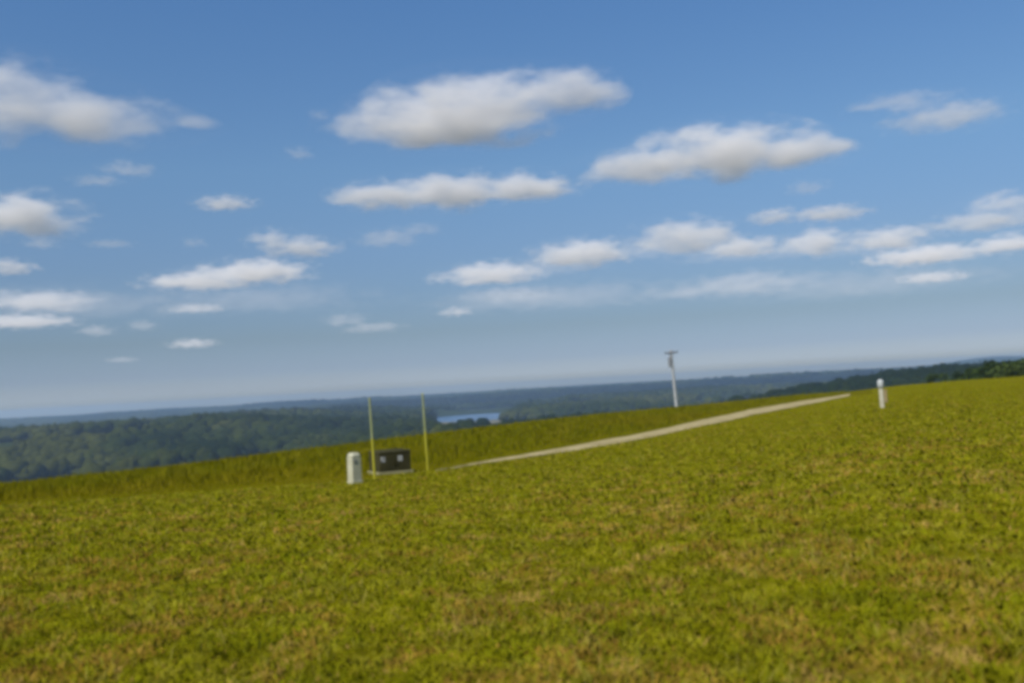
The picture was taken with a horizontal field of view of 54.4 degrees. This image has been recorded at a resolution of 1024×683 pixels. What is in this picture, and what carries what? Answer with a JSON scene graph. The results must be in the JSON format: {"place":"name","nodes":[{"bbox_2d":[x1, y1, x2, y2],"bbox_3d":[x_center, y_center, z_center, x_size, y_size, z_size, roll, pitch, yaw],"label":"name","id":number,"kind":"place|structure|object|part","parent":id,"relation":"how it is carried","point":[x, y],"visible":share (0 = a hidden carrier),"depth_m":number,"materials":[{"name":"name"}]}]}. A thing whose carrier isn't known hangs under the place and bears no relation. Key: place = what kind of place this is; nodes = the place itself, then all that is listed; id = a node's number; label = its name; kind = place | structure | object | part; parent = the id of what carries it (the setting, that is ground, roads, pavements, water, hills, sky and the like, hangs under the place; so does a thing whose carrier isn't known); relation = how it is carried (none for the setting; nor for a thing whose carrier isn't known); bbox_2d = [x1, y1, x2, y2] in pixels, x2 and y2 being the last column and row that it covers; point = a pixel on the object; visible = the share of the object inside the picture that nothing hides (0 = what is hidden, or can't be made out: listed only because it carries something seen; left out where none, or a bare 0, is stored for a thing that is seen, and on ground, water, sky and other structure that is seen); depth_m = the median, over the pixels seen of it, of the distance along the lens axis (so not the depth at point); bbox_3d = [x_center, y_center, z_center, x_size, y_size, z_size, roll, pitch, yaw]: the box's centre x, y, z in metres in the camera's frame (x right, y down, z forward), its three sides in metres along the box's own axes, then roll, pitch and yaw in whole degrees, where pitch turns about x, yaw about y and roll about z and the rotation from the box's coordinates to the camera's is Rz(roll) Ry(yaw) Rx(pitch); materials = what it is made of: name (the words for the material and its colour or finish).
{"place":"outdoors","nodes":[
{"label":"outdoors","id":0,"kind":"place"},
{"bbox_2d":[437,413,499,421],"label":"lake","id":1,"kind":"structure","parent":0,"point":[492,416],"depth_m":2475.48,"materials":[{"name":"blue liquid"}]},
{"bbox_2d":[0,356,1023,682],"bbox_3d":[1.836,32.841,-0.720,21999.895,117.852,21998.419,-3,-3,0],"label":"terrain","id":2,"kind":"structure","parent":0,"point":[966,386],"depth_m":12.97,"materials":[{"name":"green plant"}]},
{"bbox_2d":[347,452,362,483],"bbox_3d":[-4.689,3.780,29.624,0.335,0.940,0.340,-1,-3,-38],"label":"telecom pedestal","id":3,"kind":"object","parent":2,"relation":"on","point":[354,471],"visible":0.81,"depth_m":29.51,"materials":[{"name":"beige plastic"}]},
{"bbox_2d":[369,398,375,478],"bbox_3d":[-4.364,3.088,31.142,0.116,2.645,0.083,-3,-3,0],"label":"marker rod","id":4,"kind":"object","parent":2,"relation":"on","point":[373,454],"visible":0.88,"depth_m":31.11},
{"bbox_2d":[367,469,413,474],"bbox_3d":[-4.148,4.579,34.003,1.260,0.360,1.200,-2,-3,-27],"label":"concrete pad","id":5,"kind":"object","parent":2,"relation":"on","point":[395,472],"visible":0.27,"depth_m":33.48,"materials":[{"name":"grey concrete"}]},
{"bbox_2d":[368,448,410,471],"bbox_3d":[-4.170,4.054,34.012,1.161,0.690,1.135,-2,-3,-27],"label":"utility cabinet","id":6,"kind":"object","parent":5,"relation":"on","point":[389,460],"visible":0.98,"depth_m":33.56,"materials":[{"name":"grey metal"}]},
{"bbox_3d":[-4.165,4.061,33.408,0.526,0.546,0.055,-2,-3,-27],"label":"door","id":7,"kind":"part","parent":6,"relation":"part of","materials":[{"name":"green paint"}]},
{"bbox_3d":[-3.685,4.045,33.648,0.526,0.546,0.055,-2,-3,-27],"label":"door","id":8,"kind":"part","parent":6,"relation":"part of","materials":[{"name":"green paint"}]},
{"bbox_2d":[0,391,845,504],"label":"hay grass","id":9,"kind":"structure","parent":2,"relation":"on","point":[160,474],"depth_m":48.60,"materials":[{"name":"green plant"}]},
{"bbox_2d":[422,393,428,469],"bbox_3d":[-2.994,3.177,34.453,0.121,2.795,0.082,-3,-3,0],"label":"marker rod","id":10,"kind":"object","parent":2,"relation":"on","point":[426,451],"visible":0.88,"depth_m":34.42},
{"bbox_2d":[0,359,1021,482],"bbox_3d":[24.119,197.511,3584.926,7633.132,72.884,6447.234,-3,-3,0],"label":"forest","id":11,"kind":"object","parent":2,"relation":"on","point":[56,446],"visible":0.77,"depth_m":1321.79,"materials":[{"name":"green plant"}]},
{"bbox_2d":[665,350,677,406],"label":"utility pole","id":12,"kind":"object","parent":2,"relation":"on","point":[670,362],"visible":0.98,"depth_m":162.54,"materials":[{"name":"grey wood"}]},
{"bbox_2d":[877,379,887,407],"bbox_3d":[19.340,2.733,51.981,0.429,1.534,0.323,-5,-3,28],"label":"marker post","id":13,"kind":"object","parent":2,"relation":"on","point":[880,386],"visible":0.9,"depth_m":51.92,"materials":[{"name":"plastic"}]},
{"bbox_2d":[925,373,949,382],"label":"tree","id":14,"kind":"object","parent":2,"relation":"on","point":[930,378],"visible":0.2,"depth_m":293.24,"materials":[{"name":"green plant"}]},
{"bbox_2d":[948,367,976,380],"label":"tree","id":15,"kind":"object","parent":2,"relation":"on","point":[955,376],"visible":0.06,"depth_m":250.26,"materials":[{"name":"green plant"}]},
{"bbox_2d":[956,368,978,380],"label":"tree","id":16,"kind":"object","parent":2,"relation":"on","point":[965,377],"visible":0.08,"depth_m":237.18,"materials":[{"name":"green plant"}]},
{"bbox_2d":[967,360,1003,379],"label":"tree","id":17,"kind":"object","parent":2,"relation":"on","point":[983,371],"visible":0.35,"depth_m":219.92,"materials":[{"name":"green plant"}]},
{"bbox_2d":[977,359,1010,372],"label":"tree","id":18,"kind":"object","parent":2,"relation":"on","point":[1004,362],"visible":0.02,"depth_m":226.62,"materials":[{"name":"green plant"}]},
{"bbox_2d":[986,361,1023,377],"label":"tree","id":19,"kind":"object","parent":2,"relation":"on","point":[1004,370],"visible":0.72,"depth_m":209.28,"materials":[{"name":"green plant"}]},
{"bbox_2d":[1010,358,1023,369],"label":"tree","id":20,"kind":"object","parent":2,"relation":"on","point":[1015,362],"visible":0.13,"depth_m":211.44,"materials":[{"name":"green plant"}]},
{"bbox_2d":[0,0,1023,417],"label":"sky","id":21,"kind":"structure","parent":0,"point":[203,203],"materials":[{"name":"blue"}]},
{"bbox_2d":[436,394,849,470],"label":"gravel road","id":22,"kind":"structure","parent":0,"point":[719,419],"depth_m":61.05,"materials":[{"name":"beige gravel"}]}
]}

